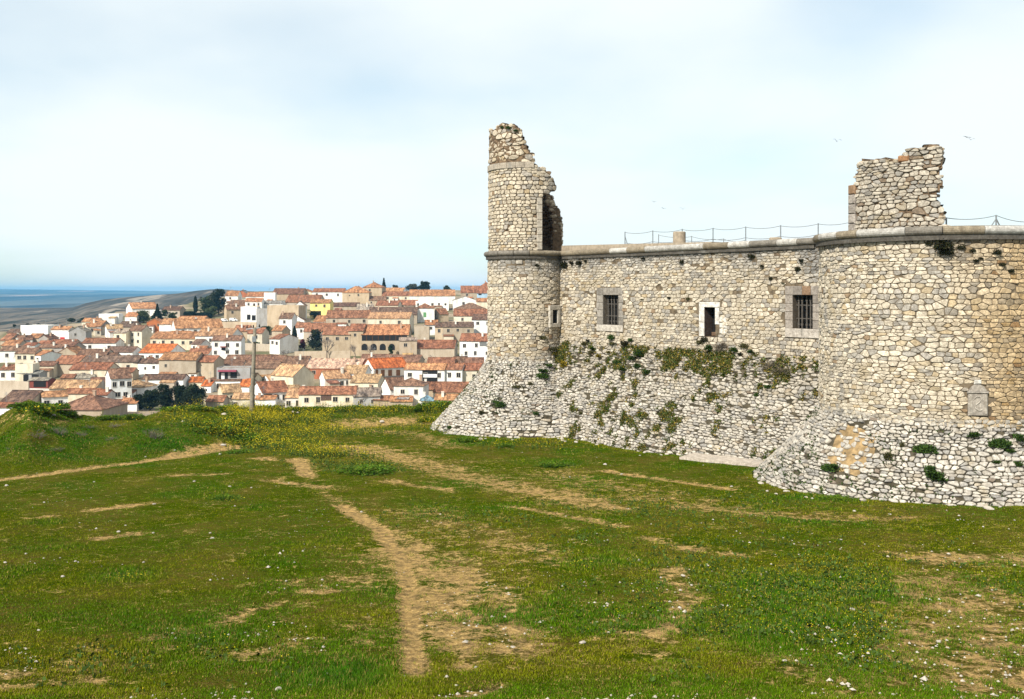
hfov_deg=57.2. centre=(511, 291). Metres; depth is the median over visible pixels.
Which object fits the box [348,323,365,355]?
house
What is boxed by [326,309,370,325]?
house
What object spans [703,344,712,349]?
wall plant
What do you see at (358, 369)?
house
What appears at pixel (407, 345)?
house
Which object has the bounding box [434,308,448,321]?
house
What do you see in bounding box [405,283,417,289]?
tree
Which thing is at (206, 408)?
weed bush
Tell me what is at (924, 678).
pebbles
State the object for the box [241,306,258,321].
house
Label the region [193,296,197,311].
cypress tree
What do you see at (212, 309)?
tree
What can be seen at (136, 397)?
pine tree
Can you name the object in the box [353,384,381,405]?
house
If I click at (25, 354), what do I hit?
house
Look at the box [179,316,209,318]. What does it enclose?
house
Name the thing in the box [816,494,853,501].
weed bush
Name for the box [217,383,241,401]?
house
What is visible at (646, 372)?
wall plant
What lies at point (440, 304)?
house
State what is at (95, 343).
house
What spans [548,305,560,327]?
small window
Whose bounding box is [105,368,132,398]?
house
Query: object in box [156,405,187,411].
weed bush
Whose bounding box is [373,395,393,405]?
house
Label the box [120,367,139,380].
house
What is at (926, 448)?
wall plant
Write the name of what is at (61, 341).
house
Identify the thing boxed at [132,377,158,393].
house
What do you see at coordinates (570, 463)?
weed bush
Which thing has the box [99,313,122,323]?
house
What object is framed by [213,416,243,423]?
weed bush
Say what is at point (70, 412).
weed bush
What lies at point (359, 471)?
weed bush
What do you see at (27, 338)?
house
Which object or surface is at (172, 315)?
tree
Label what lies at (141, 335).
house
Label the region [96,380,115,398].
house
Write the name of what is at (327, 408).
weed bush
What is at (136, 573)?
weed bush
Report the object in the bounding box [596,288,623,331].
barred window
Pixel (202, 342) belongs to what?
house
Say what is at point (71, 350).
house
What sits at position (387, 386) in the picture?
house
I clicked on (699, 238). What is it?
wire fence
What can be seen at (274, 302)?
house
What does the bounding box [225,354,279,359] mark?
house
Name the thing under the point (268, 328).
tree
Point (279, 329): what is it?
house
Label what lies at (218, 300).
tree
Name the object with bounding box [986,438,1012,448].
wall plant
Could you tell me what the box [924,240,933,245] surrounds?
wall plant
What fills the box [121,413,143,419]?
weed bush
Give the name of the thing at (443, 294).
house
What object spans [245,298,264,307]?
house
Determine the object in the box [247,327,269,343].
house
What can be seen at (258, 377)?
house
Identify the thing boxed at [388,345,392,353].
tree
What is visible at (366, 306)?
house
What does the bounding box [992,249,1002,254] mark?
wall plant
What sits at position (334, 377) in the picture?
house
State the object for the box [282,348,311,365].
house
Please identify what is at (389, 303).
house
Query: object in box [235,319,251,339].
house
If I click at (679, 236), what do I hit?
concrete drum
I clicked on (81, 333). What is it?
house
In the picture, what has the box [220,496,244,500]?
weed bush
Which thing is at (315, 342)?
tree
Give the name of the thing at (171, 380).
house
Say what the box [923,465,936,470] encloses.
wall plant
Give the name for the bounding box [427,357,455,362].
house
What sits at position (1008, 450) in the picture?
wall plant
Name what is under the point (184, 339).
house
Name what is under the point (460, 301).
house
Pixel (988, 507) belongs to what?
fallen stone
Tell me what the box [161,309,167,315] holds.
tree
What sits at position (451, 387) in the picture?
house
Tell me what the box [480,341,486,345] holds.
window
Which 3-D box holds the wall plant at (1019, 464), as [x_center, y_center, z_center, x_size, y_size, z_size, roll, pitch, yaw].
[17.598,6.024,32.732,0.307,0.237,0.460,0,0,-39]
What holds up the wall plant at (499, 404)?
attached to the castle
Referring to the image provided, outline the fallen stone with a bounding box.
[982,506,993,509]
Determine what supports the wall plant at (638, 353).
attached to the castle
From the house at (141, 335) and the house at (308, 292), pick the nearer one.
the house at (141, 335)
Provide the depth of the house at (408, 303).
493.50 m
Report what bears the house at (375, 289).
on the town ground at (187, 307)
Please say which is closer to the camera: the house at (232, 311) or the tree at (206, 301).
the house at (232, 311)
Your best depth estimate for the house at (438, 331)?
373.38 m
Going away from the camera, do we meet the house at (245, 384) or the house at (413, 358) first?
the house at (245, 384)
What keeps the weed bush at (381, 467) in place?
on the ground at (398, 546)
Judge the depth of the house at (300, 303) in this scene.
441.10 m
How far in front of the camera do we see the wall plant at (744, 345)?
47.13 m
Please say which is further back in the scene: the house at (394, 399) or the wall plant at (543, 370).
the house at (394, 399)
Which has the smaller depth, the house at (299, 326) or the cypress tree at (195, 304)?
the house at (299, 326)
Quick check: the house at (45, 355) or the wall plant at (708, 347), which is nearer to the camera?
the wall plant at (708, 347)
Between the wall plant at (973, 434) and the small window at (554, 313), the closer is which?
the wall plant at (973, 434)
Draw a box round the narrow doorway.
[699,302,726,336]
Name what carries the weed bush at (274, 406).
on the ground at (398, 546)
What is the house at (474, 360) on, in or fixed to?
on the town ground at (187, 307)
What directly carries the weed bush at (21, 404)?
on the ground at (398, 546)
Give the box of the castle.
[431,123,1023,505]
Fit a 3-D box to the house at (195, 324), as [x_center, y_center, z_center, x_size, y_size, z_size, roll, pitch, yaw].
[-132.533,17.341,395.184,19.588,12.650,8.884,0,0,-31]
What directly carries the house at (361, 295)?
on the town ground at (187, 307)
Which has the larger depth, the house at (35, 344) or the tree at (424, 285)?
the tree at (424, 285)
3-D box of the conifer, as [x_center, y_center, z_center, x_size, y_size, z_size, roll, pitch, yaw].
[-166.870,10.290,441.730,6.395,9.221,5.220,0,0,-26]
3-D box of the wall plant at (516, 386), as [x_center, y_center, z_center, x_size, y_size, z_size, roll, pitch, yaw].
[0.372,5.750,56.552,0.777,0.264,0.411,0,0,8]
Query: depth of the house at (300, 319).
408.51 m
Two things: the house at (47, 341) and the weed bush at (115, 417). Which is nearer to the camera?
the weed bush at (115, 417)
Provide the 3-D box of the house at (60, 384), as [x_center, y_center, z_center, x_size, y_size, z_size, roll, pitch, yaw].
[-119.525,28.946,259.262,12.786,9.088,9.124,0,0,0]
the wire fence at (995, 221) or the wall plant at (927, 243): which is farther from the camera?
the wire fence at (995, 221)
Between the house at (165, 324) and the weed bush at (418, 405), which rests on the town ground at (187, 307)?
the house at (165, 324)
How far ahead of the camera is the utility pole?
59.42 m
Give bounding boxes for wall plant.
[494,401,505,407]
[512,385,523,387]
[534,373,549,378]
[538,369,547,372]
[559,361,567,367]
[560,261,567,267]
[607,334,613,339]
[620,340,628,345]
[632,363,640,368]
[633,349,644,356]
[642,370,650,373]
[699,336,707,342]
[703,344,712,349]
[711,344,725,351]
[728,347,737,351]
[738,343,748,347]
[761,359,784,369]
[767,365,793,374]
[819,463,839,471]
[882,451,895,459]
[912,443,938,453]
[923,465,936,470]
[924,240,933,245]
[924,470,939,476]
[927,471,948,481]
[933,240,954,249]
[934,238,949,243]
[939,248,954,255]
[955,244,965,249]
[967,432,982,436]
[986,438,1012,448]
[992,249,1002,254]
[1003,448,1015,452]
[1012,433,1023,441]
[1013,461,1022,466]
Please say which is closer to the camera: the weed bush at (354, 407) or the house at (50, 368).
the weed bush at (354, 407)
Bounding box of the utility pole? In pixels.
[246,324,260,411]
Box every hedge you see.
[183,311,195,315]
[194,312,211,317]
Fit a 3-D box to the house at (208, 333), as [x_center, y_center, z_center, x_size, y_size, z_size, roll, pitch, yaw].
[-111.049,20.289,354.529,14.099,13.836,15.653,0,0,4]
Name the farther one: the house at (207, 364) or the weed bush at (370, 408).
the house at (207, 364)
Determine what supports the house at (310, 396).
on the town ground at (187, 307)
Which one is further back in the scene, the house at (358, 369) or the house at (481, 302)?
the house at (481, 302)
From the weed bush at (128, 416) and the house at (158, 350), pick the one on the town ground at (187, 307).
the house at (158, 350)
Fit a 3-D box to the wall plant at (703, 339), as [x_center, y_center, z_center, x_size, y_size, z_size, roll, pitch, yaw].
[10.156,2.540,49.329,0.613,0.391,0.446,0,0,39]
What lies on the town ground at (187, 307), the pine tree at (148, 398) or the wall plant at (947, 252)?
the pine tree at (148, 398)
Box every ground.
[0,290,460,415]
[0,402,1023,698]
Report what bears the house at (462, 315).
on the town ground at (187, 307)
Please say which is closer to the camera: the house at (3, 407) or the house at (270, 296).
the house at (3, 407)
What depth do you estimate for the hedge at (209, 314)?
448.25 m
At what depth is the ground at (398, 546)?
24.04 m
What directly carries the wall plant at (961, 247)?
attached to the castle
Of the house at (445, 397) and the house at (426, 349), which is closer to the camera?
the house at (445, 397)
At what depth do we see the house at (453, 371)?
273.86 m
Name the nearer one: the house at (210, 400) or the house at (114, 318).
the house at (210, 400)
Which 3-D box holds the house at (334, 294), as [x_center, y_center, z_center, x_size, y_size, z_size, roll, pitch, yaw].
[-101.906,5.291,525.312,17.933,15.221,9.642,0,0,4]
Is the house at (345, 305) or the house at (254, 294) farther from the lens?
the house at (254, 294)
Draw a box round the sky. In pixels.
[0,0,1023,290]
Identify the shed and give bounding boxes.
[16,370,46,380]
[27,377,54,388]
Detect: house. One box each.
[0,327,18,344]
[0,344,27,362]
[0,362,14,380]
[0,390,42,402]
[0,402,15,414]
[1,338,26,347]
[6,329,20,334]
[14,341,41,363]
[15,363,39,380]
[17,334,32,341]
[24,341,40,346]
[31,333,43,341]
[33,359,57,377]
[35,350,61,360]
[37,333,58,341]
[38,342,68,351]
[39,339,54,343]
[41,390,68,404]
[48,380,104,390]
[50,325,73,338]
[52,339,81,343]
[56,355,85,376]
[57,344,81,354]
[60,374,76,379]
[62,390,128,416]
[66,379,101,401]
[67,340,85,348]
[68,324,91,341]
[69,362,119,376]
[74,363,95,379]
[77,347,114,355]
[81,316,102,325]
[81,332,124,348]
[81,353,143,368]
[85,318,104,335]
[86,319,109,334]
[90,377,104,381]
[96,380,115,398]
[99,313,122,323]
[105,323,122,337]
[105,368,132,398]
[108,340,141,354]
[113,328,130,345]
[120,320,140,328]
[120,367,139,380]
[122,395,142,411]
[124,311,141,322]
[129,323,151,347]
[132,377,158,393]
[132,389,136,397]
[138,342,185,357]
[138,356,158,376]
[141,374,189,389]
[147,317,161,332]
[150,330,198,349]
[158,352,203,375]
[159,318,178,330]
[162,305,185,316]
[171,317,223,330]
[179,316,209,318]
[188,355,223,379]
[188,369,206,388]
[189,346,211,354]
[191,333,210,347]
[195,327,243,347]
[201,371,214,392]
[205,395,229,406]
[211,334,245,358]
[211,377,241,391]
[217,366,250,378]
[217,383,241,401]
[224,304,244,319]
[224,357,245,365]
[225,287,241,304]
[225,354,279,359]
[228,300,244,304]
[231,392,255,406]
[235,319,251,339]
[240,289,247,299]
[240,376,255,391]
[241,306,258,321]
[244,361,282,380]
[245,292,268,297]
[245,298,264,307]
[246,355,287,360]
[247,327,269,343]
[255,373,262,380]
[255,378,287,404]
[255,388,277,406]
[256,308,266,326]
[263,374,270,380]
[264,288,276,299]
[264,300,286,307]
[267,305,305,326]
[269,334,297,354]
[270,357,314,385]
[271,319,290,336]
[272,287,305,299]
[278,311,297,334]
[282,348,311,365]
[285,294,323,308]
[285,385,305,407]
[287,385,299,387]
[295,322,310,338]
[296,297,307,317]
[296,315,305,321]
[298,386,357,406]
[303,321,337,341]
[305,289,311,294]
[306,357,365,378]
[310,299,333,317]
[312,287,345,301]
[313,315,325,322]
[319,368,350,385]
[322,324,350,350]
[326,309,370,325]
[333,302,359,309]
[342,286,371,303]
[344,362,371,385]
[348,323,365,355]
[350,374,384,386]
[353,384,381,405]
[356,302,373,309]
[361,348,391,359]
[363,281,385,295]
[364,355,405,377]
[367,310,413,333]
[369,296,386,306]
[369,306,417,323]
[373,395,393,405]
[375,299,401,306]
[380,377,403,394]
[382,291,409,299]
[386,287,406,290]
[390,396,413,405]
[392,354,424,362]
[392,370,428,405]
[399,335,416,354]
[400,300,417,306]
[403,363,446,380]
[409,285,454,303]
[414,326,429,339]
[416,301,448,310]
[417,333,457,359]
[424,318,437,334]
[424,379,435,396]
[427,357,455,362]
[433,381,468,397]
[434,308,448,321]
[434,391,457,401]
[435,322,445,339]
[442,320,473,341]
[445,363,464,381]
[452,296,475,308]
[453,309,487,321]
[453,354,467,362]
[454,303,485,308]
[459,332,487,361]
[460,285,487,299]
[463,363,481,381]
[464,350,483,364]
[472,314,487,332]
[476,293,486,308]
[477,288,487,297]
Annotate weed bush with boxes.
[7,401,43,408]
[14,403,62,413]
[44,402,71,409]
[57,409,77,415]
[94,414,125,420]
[107,573,140,579]
[118,570,152,576]
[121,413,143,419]
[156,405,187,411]
[177,405,201,410]
[192,424,233,435]
[194,420,221,427]
[198,406,213,410]
[206,420,244,429]
[209,493,240,500]
[213,404,242,411]
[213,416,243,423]
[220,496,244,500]
[223,426,251,434]
[225,448,253,454]
[227,432,263,438]
[230,435,270,445]
[240,442,276,448]
[259,404,281,411]
[300,406,323,411]
[314,407,335,412]
[335,465,392,475]
[338,404,366,411]
[354,463,393,474]
[361,406,380,411]
[374,406,393,411]
[386,404,411,411]
[402,406,420,411]
[410,407,434,412]
[414,416,437,422]
[415,402,447,411]
[421,400,451,407]
[452,436,480,442]
[495,443,514,447]
[534,460,566,468]
[552,461,576,466]
[566,559,595,568]
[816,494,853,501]
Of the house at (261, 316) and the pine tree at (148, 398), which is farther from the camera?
the house at (261, 316)
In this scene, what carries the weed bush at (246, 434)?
on the ground at (398, 546)
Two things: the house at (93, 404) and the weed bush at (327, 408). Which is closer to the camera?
the weed bush at (327, 408)
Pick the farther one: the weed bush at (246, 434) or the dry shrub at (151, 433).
the weed bush at (246, 434)
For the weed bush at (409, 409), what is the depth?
64.04 m
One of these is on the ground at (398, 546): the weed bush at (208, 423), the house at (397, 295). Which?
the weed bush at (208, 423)
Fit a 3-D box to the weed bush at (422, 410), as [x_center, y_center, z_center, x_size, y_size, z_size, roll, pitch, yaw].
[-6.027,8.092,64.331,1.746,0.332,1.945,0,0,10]
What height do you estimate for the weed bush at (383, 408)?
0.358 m
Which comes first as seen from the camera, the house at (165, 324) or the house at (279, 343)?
the house at (279, 343)
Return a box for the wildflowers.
[9,397,1023,692]
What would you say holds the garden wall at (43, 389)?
on the town ground at (187, 307)
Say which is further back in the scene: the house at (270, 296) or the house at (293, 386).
the house at (270, 296)
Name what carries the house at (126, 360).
on the town ground at (187, 307)
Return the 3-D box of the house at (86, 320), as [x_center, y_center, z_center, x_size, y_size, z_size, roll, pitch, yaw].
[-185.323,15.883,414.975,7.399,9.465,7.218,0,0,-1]
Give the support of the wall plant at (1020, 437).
attached to the castle
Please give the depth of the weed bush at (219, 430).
51.78 m
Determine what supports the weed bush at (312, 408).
on the ground at (398, 546)
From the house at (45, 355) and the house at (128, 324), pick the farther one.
the house at (128, 324)
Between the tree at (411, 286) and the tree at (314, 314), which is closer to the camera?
the tree at (314, 314)
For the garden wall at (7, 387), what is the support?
on the town ground at (187, 307)
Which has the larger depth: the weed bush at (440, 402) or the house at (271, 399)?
the house at (271, 399)
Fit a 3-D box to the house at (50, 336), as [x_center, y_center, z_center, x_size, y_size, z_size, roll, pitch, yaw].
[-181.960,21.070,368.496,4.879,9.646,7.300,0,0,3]
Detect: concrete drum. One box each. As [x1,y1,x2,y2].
[673,231,685,242]
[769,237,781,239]
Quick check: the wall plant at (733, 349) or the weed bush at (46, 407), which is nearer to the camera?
the wall plant at (733, 349)
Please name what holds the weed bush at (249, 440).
on the ground at (398, 546)
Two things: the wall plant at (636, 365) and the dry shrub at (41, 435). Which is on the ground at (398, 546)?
the dry shrub at (41, 435)
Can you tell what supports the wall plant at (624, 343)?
attached to the castle
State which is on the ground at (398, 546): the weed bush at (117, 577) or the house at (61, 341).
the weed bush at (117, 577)
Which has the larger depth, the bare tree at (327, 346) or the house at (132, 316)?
the house at (132, 316)
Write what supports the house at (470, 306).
on the town ground at (187, 307)
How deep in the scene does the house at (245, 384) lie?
262.01 m
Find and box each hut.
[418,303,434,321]
[419,392,433,404]
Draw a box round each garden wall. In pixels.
[0,381,28,397]
[29,388,48,390]
[222,322,256,327]
[245,343,269,350]
[295,351,349,357]
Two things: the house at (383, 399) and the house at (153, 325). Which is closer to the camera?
the house at (383, 399)
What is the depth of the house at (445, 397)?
231.24 m
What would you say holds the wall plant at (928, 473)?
attached to the castle
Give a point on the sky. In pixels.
(146, 145)
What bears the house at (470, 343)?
on the town ground at (187, 307)
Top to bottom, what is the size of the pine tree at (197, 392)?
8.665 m
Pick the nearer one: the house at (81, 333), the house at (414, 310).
the house at (81, 333)
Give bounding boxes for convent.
[361,323,411,355]
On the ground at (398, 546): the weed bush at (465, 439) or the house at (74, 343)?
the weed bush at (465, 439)
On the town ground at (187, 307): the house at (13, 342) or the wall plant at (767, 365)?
the house at (13, 342)
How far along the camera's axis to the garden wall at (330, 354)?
327.59 m
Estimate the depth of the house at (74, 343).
343.18 m
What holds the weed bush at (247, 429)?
on the ground at (398, 546)
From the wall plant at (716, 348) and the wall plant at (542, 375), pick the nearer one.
the wall plant at (716, 348)
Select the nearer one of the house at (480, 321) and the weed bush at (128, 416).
the weed bush at (128, 416)
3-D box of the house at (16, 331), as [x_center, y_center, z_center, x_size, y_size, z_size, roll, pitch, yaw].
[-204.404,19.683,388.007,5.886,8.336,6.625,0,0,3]
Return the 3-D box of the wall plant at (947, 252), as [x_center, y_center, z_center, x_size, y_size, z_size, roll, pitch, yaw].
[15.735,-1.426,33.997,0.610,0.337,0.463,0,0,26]
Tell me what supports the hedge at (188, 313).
on the town ground at (187, 307)
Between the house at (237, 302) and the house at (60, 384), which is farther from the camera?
the house at (237, 302)
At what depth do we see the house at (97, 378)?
264.07 m
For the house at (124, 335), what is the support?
on the town ground at (187, 307)
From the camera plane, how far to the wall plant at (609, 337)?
54.92 m
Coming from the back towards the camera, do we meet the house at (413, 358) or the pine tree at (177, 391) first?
the house at (413, 358)
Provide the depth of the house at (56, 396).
232.06 m
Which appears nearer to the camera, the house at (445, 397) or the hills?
the house at (445, 397)
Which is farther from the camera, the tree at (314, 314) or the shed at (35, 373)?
the tree at (314, 314)
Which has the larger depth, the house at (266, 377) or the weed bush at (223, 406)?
the house at (266, 377)
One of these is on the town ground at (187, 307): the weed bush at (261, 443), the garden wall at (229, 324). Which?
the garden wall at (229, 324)
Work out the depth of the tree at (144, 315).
422.72 m
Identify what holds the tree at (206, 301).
on the town ground at (187, 307)
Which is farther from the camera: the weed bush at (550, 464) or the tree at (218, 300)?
the tree at (218, 300)
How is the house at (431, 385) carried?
on the town ground at (187, 307)
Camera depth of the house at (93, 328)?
389.32 m
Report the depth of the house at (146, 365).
291.33 m
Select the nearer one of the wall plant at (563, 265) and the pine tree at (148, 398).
the wall plant at (563, 265)
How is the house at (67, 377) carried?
on the town ground at (187, 307)
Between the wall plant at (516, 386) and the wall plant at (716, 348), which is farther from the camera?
the wall plant at (516, 386)
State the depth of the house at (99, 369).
279.79 m
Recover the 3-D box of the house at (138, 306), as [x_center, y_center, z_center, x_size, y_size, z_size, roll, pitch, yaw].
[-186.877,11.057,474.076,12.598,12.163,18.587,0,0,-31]
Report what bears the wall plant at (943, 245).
attached to the castle
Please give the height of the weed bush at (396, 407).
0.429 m
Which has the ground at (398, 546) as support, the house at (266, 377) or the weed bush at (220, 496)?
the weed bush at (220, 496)
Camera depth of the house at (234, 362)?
294.98 m
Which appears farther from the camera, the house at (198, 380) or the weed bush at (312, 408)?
the house at (198, 380)
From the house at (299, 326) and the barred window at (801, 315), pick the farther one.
the house at (299, 326)
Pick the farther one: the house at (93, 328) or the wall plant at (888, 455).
the house at (93, 328)
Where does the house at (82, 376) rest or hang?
on the town ground at (187, 307)
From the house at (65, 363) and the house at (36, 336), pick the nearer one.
the house at (65, 363)
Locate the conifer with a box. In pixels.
[150,304,162,318]
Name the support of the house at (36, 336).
on the town ground at (187, 307)
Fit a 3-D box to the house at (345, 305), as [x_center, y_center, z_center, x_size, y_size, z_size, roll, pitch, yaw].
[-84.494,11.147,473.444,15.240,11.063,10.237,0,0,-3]
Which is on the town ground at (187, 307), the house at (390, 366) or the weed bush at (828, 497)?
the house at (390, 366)
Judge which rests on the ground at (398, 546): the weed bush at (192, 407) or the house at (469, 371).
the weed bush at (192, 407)
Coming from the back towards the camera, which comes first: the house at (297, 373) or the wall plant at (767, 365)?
the house at (297, 373)
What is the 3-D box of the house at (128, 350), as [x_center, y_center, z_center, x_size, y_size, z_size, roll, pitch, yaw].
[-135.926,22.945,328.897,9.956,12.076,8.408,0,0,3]
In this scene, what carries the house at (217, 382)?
on the town ground at (187, 307)
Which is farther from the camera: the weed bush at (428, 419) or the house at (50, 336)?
the house at (50, 336)
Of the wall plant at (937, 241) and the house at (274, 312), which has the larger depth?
the house at (274, 312)
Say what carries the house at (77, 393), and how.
on the town ground at (187, 307)
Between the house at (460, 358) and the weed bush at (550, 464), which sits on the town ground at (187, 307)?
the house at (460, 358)
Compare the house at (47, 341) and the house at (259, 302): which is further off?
the house at (259, 302)
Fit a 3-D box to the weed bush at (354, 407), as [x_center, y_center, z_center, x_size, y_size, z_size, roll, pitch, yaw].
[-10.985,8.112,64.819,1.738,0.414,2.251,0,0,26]
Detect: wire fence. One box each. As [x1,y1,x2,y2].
[624,223,845,243]
[658,234,744,241]
[944,215,1022,224]
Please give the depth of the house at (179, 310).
457.46 m
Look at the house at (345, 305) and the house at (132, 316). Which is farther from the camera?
the house at (345, 305)
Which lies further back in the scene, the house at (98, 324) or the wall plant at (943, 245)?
the house at (98, 324)
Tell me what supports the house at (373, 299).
on the town ground at (187, 307)
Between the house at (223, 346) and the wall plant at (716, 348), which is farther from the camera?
the house at (223, 346)
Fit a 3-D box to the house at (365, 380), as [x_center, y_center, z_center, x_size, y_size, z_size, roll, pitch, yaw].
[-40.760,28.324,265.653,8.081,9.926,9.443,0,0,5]
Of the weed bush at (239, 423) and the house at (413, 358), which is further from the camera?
the house at (413, 358)
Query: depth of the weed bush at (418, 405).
64.14 m
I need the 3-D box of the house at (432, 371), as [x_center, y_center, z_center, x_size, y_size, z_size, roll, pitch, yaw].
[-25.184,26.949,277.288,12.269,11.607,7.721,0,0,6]
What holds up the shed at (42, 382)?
on the town ground at (187, 307)
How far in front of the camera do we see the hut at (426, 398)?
230.81 m
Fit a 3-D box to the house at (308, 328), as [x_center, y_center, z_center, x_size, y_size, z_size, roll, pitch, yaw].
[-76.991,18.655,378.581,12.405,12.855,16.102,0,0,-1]
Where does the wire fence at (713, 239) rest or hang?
on the castle
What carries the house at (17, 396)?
on the town ground at (187, 307)
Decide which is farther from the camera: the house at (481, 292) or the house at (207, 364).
the house at (481, 292)
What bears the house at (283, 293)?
on the town ground at (187, 307)
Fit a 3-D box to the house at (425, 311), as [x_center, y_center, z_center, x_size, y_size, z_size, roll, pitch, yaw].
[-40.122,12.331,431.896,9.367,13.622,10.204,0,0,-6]
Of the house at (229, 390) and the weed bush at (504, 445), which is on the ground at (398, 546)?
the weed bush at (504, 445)
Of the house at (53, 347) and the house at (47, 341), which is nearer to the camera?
the house at (53, 347)
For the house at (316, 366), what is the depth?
290.17 m
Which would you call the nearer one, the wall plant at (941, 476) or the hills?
the wall plant at (941, 476)
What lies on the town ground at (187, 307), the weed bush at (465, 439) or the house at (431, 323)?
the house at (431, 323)
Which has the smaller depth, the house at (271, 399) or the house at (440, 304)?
the house at (271, 399)
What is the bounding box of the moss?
[450,340,1008,506]
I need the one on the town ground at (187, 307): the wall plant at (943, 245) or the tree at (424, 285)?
the tree at (424, 285)
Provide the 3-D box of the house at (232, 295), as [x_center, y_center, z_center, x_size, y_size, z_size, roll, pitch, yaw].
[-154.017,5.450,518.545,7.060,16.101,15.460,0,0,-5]
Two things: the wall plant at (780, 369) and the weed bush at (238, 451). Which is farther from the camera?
the weed bush at (238, 451)
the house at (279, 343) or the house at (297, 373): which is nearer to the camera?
the house at (297, 373)
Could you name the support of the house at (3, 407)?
on the town ground at (187, 307)
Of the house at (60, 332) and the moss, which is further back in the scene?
the house at (60, 332)
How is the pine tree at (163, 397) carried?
on the town ground at (187, 307)
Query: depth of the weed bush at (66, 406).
53.30 m
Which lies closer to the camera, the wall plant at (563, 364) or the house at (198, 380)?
the wall plant at (563, 364)
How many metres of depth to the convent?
336.70 m
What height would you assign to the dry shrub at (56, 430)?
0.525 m
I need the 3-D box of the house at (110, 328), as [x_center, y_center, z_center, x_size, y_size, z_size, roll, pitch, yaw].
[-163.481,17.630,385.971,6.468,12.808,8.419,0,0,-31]
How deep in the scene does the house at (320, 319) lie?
408.88 m
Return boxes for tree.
[133,394,144,409]
[136,310,149,322]
[142,389,158,409]
[151,383,174,407]
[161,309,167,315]
[167,312,176,317]
[172,385,188,406]
[180,383,207,406]
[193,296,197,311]
[196,296,216,312]
[205,306,217,316]
[209,288,226,314]
[262,326,271,333]
[292,326,296,336]
[299,339,306,348]
[306,329,322,349]
[309,311,318,317]
[322,338,333,357]
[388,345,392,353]
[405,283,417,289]
[417,281,430,288]
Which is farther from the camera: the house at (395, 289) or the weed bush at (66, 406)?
the house at (395, 289)
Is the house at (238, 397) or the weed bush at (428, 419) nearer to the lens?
the weed bush at (428, 419)
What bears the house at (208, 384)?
on the town ground at (187, 307)
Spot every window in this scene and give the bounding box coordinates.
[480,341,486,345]
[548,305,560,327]
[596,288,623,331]
[785,286,818,338]
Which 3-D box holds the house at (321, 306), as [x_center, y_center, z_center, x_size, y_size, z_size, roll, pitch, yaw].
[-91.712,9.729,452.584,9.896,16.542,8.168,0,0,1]
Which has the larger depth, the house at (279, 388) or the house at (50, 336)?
the house at (50, 336)
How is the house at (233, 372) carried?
on the town ground at (187, 307)
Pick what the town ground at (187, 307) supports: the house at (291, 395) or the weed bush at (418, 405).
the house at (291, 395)
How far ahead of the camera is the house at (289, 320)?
388.90 m
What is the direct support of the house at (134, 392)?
on the town ground at (187, 307)
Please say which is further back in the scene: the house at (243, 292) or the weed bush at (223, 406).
the house at (243, 292)
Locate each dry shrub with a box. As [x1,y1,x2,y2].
[28,429,47,438]
[48,426,68,434]
[144,428,164,439]
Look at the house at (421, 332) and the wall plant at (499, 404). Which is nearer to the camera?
the wall plant at (499, 404)
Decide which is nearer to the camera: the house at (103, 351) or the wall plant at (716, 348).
the wall plant at (716, 348)
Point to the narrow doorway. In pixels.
(709, 317)
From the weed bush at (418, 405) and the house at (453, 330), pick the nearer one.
the weed bush at (418, 405)
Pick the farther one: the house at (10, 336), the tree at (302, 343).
the house at (10, 336)
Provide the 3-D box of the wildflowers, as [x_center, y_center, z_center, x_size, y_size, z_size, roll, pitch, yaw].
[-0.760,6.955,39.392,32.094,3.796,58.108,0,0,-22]
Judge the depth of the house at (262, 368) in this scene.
278.41 m
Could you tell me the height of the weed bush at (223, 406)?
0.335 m
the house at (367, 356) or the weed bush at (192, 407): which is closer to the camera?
the weed bush at (192, 407)
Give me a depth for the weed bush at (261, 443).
50.30 m
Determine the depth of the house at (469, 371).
275.01 m
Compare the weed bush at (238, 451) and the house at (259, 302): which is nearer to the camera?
the weed bush at (238, 451)
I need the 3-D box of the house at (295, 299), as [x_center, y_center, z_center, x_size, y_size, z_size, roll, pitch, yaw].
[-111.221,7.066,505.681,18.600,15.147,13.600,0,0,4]
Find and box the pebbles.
[4,438,1023,698]
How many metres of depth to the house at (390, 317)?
390.89 m
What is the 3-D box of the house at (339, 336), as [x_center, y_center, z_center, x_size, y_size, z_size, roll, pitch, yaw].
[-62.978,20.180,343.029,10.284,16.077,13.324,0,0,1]
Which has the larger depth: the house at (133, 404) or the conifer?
the conifer
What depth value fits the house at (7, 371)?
285.03 m
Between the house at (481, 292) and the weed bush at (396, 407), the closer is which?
the weed bush at (396, 407)
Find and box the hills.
[0,289,256,330]
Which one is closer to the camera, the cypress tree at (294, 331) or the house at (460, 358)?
the house at (460, 358)
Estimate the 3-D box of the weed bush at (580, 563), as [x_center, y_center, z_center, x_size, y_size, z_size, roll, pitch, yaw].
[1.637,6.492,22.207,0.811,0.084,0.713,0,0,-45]
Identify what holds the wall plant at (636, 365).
attached to the castle
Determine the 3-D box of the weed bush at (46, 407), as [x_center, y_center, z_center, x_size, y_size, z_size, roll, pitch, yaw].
[-25.282,6.265,50.132,2.372,0.398,1.854,0,0,-35]
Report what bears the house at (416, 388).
on the town ground at (187, 307)
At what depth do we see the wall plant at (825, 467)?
35.25 m
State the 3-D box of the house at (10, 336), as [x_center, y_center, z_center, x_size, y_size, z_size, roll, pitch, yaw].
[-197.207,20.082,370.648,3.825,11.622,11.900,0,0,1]
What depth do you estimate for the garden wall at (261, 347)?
349.88 m
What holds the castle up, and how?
on the ground at (398, 546)

